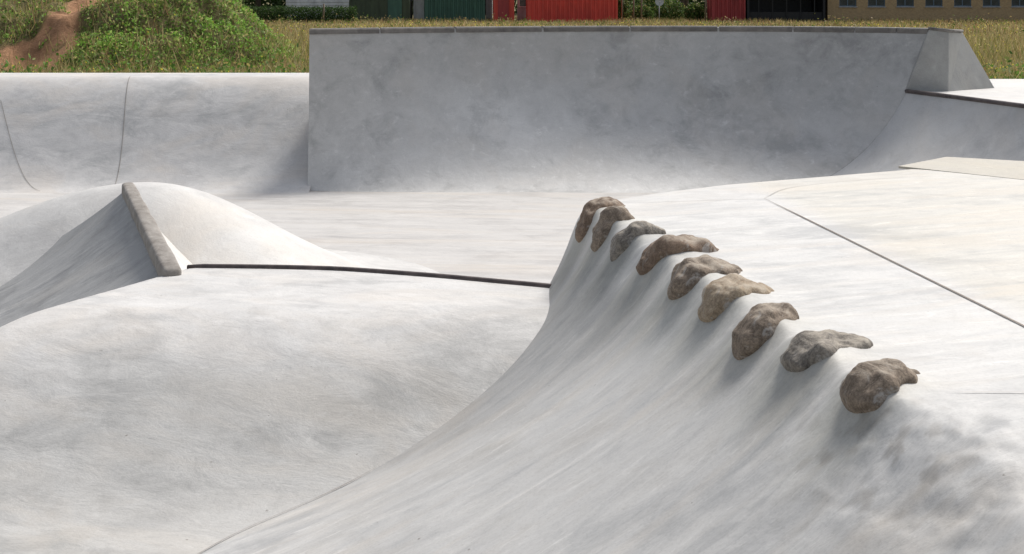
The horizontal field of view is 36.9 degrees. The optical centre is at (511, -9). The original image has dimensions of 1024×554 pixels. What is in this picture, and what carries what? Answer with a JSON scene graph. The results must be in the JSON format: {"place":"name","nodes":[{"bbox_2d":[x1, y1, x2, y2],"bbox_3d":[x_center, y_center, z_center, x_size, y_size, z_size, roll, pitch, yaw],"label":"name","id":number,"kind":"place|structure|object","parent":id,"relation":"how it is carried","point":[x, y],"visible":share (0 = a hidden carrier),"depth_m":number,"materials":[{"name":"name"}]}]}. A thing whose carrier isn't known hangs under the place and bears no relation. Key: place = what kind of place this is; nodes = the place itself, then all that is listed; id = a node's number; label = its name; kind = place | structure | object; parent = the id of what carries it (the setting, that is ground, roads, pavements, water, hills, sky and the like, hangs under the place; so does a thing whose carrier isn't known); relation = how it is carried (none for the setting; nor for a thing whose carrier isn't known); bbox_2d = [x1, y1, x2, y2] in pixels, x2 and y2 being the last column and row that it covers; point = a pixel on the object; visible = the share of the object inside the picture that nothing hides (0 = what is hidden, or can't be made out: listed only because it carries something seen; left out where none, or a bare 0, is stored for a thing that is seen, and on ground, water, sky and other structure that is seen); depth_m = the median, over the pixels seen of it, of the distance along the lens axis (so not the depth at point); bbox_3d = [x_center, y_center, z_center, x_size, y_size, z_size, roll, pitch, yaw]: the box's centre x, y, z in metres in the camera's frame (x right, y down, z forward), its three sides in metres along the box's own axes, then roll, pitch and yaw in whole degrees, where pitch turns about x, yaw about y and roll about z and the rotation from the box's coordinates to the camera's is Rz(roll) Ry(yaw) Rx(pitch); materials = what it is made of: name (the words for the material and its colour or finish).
{"place":"outdoors","nodes":[
{"label":"outdoors","id":0,"kind":"place"},
{"bbox_2d":[0,191,656,282],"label":"skatepark floor","id":1,"kind":"structure","parent":0,"point":[522,236],"depth_m":17.26,"materials":[{"name":"concrete"}]},
{"bbox_2d":[0,182,191,326],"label":"hip ramp","id":2,"kind":"structure","parent":1,"relation":"on","point":[120,240],"depth_m":11.51,"materials":[{"name":"concrete"}]},
{"bbox_2d":[0,73,310,192],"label":"curved bank","id":3,"kind":"structure","parent":1,"relation":"on","point":[203,132],"depth_m":20.80,"materials":[{"name":"concrete"}]},
{"bbox_2d":[0,182,438,285],"label":"concrete mound","id":4,"kind":"object","parent":1,"relation":"on","point":[195,226],"visible":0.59,"depth_m":12.97,"materials":[{"name":"grey concrete"}]},
{"bbox_2d":[0,264,551,553],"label":"rolling box","id":5,"kind":"object","parent":1,"relation":"on","point":[194,409],"visible":0.74,"depth_m":8.39,"materials":[{"name":"concrete"}]},
{"bbox_2d":[198,169,1023,553],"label":"platform bank","id":6,"kind":"structure","parent":1,"relation":"on","point":[620,405],"depth_m":6.42,"materials":[{"name":"concrete"}]},
{"bbox_2d":[575,196,624,242],"bbox_3d":[0.560,1.454,9.775,0.384,0.284,0.215,0,0,-34],"label":"stone","id":7,"kind":"object","parent":6,"relation":"on","point":[590,209],"visible":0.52,"depth_m":9.69,"materials":[{"name":"brown stone"}]},
{"bbox_2d":[591,206,634,251],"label":"stone","id":8,"kind":"object","parent":6,"relation":"on","point":[610,216],"visible":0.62,"depth_m":9.16,"materials":[{"name":"brown stone"}]},
{"bbox_2d":[610,221,665,261],"bbox_3d":[0.719,1.425,8.733,0.323,0.255,0.274,0,0,0],"label":"stone","id":9,"kind":"object","parent":6,"relation":"on","point":[622,240],"visible":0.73,"depth_m":8.64,"materials":[{"name":"stone"}]},
{"bbox_2d":[636,234,718,274],"bbox_3d":[0.889,1.393,8.110,0.462,0.246,0.294,0,0,-16],"label":"stone","id":10,"kind":"object","parent":6,"relation":"on","point":[655,252],"visible":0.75,"depth_m":8.01,"materials":[{"name":"brown stone"}]},
{"bbox_2d":[667,254,742,299],"bbox_3d":[0.945,1.408,7.460,0.380,0.229,0.366,0,0,0],"label":"stone","id":11,"kind":"object","parent":6,"relation":"on","point":[687,274],"visible":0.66,"depth_m":7.36,"materials":[{"name":"stone"}]},
{"bbox_2d":[697,273,773,321],"bbox_3d":[1.016,1.393,6.966,0.422,0.210,0.266,0,0,-35],"label":"stone","id":12,"kind":"object","parent":6,"relation":"on","point":[719,295],"visible":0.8,"depth_m":6.86,"materials":[{"name":"brown stone"}]},
{"bbox_2d":[732,302,798,359],"bbox_3d":[1.049,1.422,6.387,0.240,0.232,0.368,0,0,44],"label":"stone","id":13,"kind":"object","parent":6,"relation":"on","point":[753,331],"visible":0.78,"depth_m":6.28,"materials":[{"name":"grey stone"}]},
{"bbox_2d":[780,329,872,371],"bbox_3d":[1.210,1.398,5.935,0.391,0.175,0.276,0,0,-38],"label":"stone","id":14,"kind":"object","parent":6,"relation":"on","point":[805,350],"visible":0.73,"depth_m":5.85,"materials":[{"name":"grey stone"}]},
{"bbox_2d":[839,358,919,413],"bbox_3d":[1.309,1.381,5.405,0.229,0.188,0.405,0,0,43],"label":"stone","id":15,"kind":"object","parent":6,"relation":"on","point":[868,386],"visible":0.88,"depth_m":5.29,"materials":[{"name":"brown stone"}]},
{"bbox_2d":[899,157,1023,179],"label":"concrete slab","id":16,"kind":"structure","parent":6,"relation":"on","point":[1012,169],"depth_m":12.09,"materials":[{"name":"grey concrete"}]},
{"bbox_2d":[308,26,993,192],"bbox_3d":[1.989,1.542,21.225,9.361,2.128,3.157,0,0,0],"label":"quarter pipe","id":17,"kind":"object","parent":1,"relation":"on","point":[608,109],"visible":0.94,"depth_m":21.02,"materials":[{"name":"grey concrete"}]},
{"bbox_2d":[831,79,1023,175],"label":"quarter pipe","id":18,"kind":"object","parent":1,"relation":"on","point":[920,126],"visible":0.49,"depth_m":19.20,"materials":[{"name":"concrete"}]},
{"bbox_2d":[0,0,1018,173],"bbox_3d":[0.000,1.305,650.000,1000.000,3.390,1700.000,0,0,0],"label":"ground","id":19,"kind":"structure","parent":0,"point":[62,24],"depth_m":30.66,"materials":[{"name":"green plant"}]},
{"bbox_2d":[255,0,261,18],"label":"tree","id":20,"kind":"object","parent":19,"relation":"on","point":[258,3],"visible":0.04,"depth_m":105.79,"materials":[{"name":"green plant"}]},
{"bbox_2d":[242,3,357,22],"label":"hedge","id":21,"kind":"object","parent":19,"relation":"on","point":[286,12],"visible":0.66,"depth_m":95.27,"materials":[{"name":"green plant"}]},
{"bbox_2d":[286,0,348,18],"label":"house","id":22,"kind":"structure","parent":19,"relation":"on","point":[319,3],"depth_m":103.98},
{"bbox_2d":[322,4,324,23],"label":"fence post","id":23,"kind":"object","parent":19,"relation":"on","point":[323,12],"visible":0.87,"depth_m":91.96,"materials":[{"name":"brown wood"}]},
{"bbox_2d":[349,0,412,21],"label":"shed","id":24,"kind":"structure","parent":19,"relation":"on","point":[392,8],"depth_m":99.00,"materials":[{"name":"green paint"}]},
{"bbox_2d":[388,0,401,20],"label":"door","id":25,"kind":"structure","parent":24,"relation":"in","point":[394,6],"depth_m":98.93,"materials":[{"name":"green paint"}]},
{"bbox_2d":[413,0,424,20],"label":"shed","id":26,"kind":"structure","parent":19,"relation":"on","point":[418,9],"depth_m":100.50,"materials":[{"name":"metal"}]},
{"bbox_2d":[424,0,485,21],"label":"shipping container","id":27,"kind":"object","parent":19,"relation":"on","point":[449,9],"visible":0.77,"depth_m":99.07,"materials":[{"name":"green metal"}]},
{"bbox_2d":[242,0,706,14],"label":"treeline","id":28,"kind":"object","parent":19,"relation":"on","point":[276,2],"visible":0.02,"depth_m":130.00,"materials":[{"name":"green plant"}]},
{"bbox_2d":[486,0,492,20],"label":"shed","id":29,"kind":"structure","parent":19,"relation":"on","point":[489,8],"depth_m":101.00,"materials":[{"name":"metal"}]},
{"bbox_2d":[493,0,513,21],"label":"shed","id":30,"kind":"structure","parent":19,"relation":"on","point":[502,8],"depth_m":98.93,"materials":[{"name":"red paint"}]},
{"bbox_2d":[498,0,508,21],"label":"door","id":31,"kind":"structure","parent":30,"relation":"in","point":[503,5],"depth_m":98.93,"materials":[{"name":"red paint"}]},
{"bbox_2d":[0,0,1023,78],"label":"field grass","id":32,"kind":"structure","parent":19,"relation":"on","point":[974,39],"depth_m":34.33,"materials":[{"name":"green plant"}]},
{"bbox_2d":[0,0,1023,78],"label":"weeds","id":33,"kind":"object","parent":19,"relation":"on","point":[215,27],"visible":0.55,"depth_m":30.23,"materials":[{"name":"green plant"}]},
{"bbox_2d":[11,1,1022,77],"bbox_3d":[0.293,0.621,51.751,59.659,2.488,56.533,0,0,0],"label":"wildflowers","id":34,"kind":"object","parent":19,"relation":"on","point":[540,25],"visible":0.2,"depth_m":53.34,"materials":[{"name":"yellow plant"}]},
{"bbox_2d":[517,0,525,20],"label":"shed","id":35,"kind":"structure","parent":19,"relation":"on","point":[521,8],"depth_m":101.50,"materials":[{"name":"red metal"}]},
{"bbox_2d":[519,0,525,6],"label":"window","id":36,"kind":"structure","parent":35,"relation":"in","point":[522,3],"depth_m":101.48,"materials":[{"name":"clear glass"}]},
{"bbox_2d":[526,0,617,21],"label":"shipping container","id":37,"kind":"object","parent":19,"relation":"on","point":[567,10],"visible":0.82,"depth_m":98.07,"materials":[{"name":"red metal"}]},
{"bbox_2d":[526,0,527,18],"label":"door","id":38,"kind":"structure","parent":37,"relation":"in","point":[526,0],"depth_m":98.31,"materials":[{"name":"red paint"}]},
{"bbox_2d":[621,0,622,20],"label":"fence post","id":39,"kind":"object","parent":19,"relation":"on","point":[622,10],"visible":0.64,"depth_m":98.45,"materials":[{"name":"brown wood"}]},
{"bbox_2d":[618,0,630,19],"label":"bush","id":40,"kind":"object","parent":19,"relation":"on","point":[625,5],"visible":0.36,"depth_m":102.70,"materials":[{"name":"green plant"}]},
{"bbox_2d":[633,0,634,18],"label":"fence post","id":41,"kind":"object","parent":19,"relation":"on","point":[633,9],"visible":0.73,"depth_m":98.56,"materials":[{"name":"brown wood"}]},
{"bbox_2d":[624,3,655,20],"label":"bush","id":42,"kind":"object","parent":19,"relation":"on","point":[646,13],"visible":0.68,"depth_m":100.65,"materials":[{"name":"green plant"}]},
{"bbox_2d":[628,0,661,17],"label":"bush","id":43,"kind":"object","parent":19,"relation":"on","point":[651,4],"visible":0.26,"depth_m":106.65,"materials":[{"name":"green plant"}]},
{"bbox_2d":[655,0,663,19],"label":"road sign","id":44,"kind":"object","parent":19,"relation":"on","point":[659,3],"visible":0.95,"depth_m":96.88,"materials":[{"name":"grey metal"}]},
{"bbox_2d":[653,0,686,19],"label":"bush","id":45,"kind":"object","parent":19,"relation":"on","point":[675,10],"visible":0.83,"depth_m":102.62,"materials":[{"name":"green plant"}]},
{"bbox_2d":[682,1,706,20],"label":"bush","id":46,"kind":"object","parent":19,"relation":"on","point":[694,10],"visible":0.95,"depth_m":100.71,"materials":[{"name":"green plant"}]},
{"bbox_2d":[707,0,745,21],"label":"shipping container","id":47,"kind":"object","parent":19,"relation":"on","point":[728,9],"visible":0.88,"depth_m":99.07,"materials":[{"name":"red metal"}]},
{"bbox_2d":[707,0,708,18],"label":"door","id":48,"kind":"structure","parent":47,"relation":"in","point":[707,0],"depth_m":100.49,"materials":[{"name":"red paint"}]},
{"bbox_2d":[709,0,711,18],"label":"door","id":49,"kind":"structure","parent":47,"relation":"in","point":[710,1],"depth_m":99.47,"materials":[{"name":"red paint"}]},
{"bbox_2d":[746,0,824,21],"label":"shed","id":50,"kind":"structure","parent":19,"relation":"on","point":[802,10],"depth_m":100.15,"materials":[{"name":"metal"}]},
{"bbox_2d":[825,0,1023,21],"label":"brick building","id":51,"kind":"structure","parent":19,"relation":"on","point":[924,10],"depth_m":99.50,"materials":[{"name":"brick"}]},
{"bbox_2d":[839,0,855,6],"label":"window","id":52,"kind":"structure","parent":51,"relation":"in","point":[842,3],"depth_m":99.61,"materials":[{"name":"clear glass"}]},
{"bbox_2d":[868,0,884,6],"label":"window","id":53,"kind":"structure","parent":51,"relation":"in","point":[871,3],"depth_m":99.61,"materials":[{"name":"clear glass"}]},
{"bbox_2d":[897,0,913,6],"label":"window","id":54,"kind":"structure","parent":51,"relation":"in","point":[900,3],"depth_m":99.61,"materials":[{"name":"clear glass"}]},
{"bbox_2d":[925,0,941,6],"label":"window","id":55,"kind":"structure","parent":51,"relation":"in","point":[928,3],"depth_m":99.61,"materials":[{"name":"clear glass"}]},
{"bbox_2d":[954,0,970,6],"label":"window","id":56,"kind":"structure","parent":51,"relation":"in","point":[957,3],"depth_m":99.61,"materials":[{"name":"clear glass"}]},
{"bbox_2d":[983,0,999,6],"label":"window","id":57,"kind":"structure","parent":51,"relation":"in","point":[986,3],"depth_m":99.61,"materials":[{"name":"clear glass"}]},
{"bbox_2d":[1012,0,1023,6],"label":"window","id":58,"kind":"structure","parent":51,"relation":"in","point":[1015,3],"depth_m":99.61,"materials":[{"name":"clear glass"}]}
]}

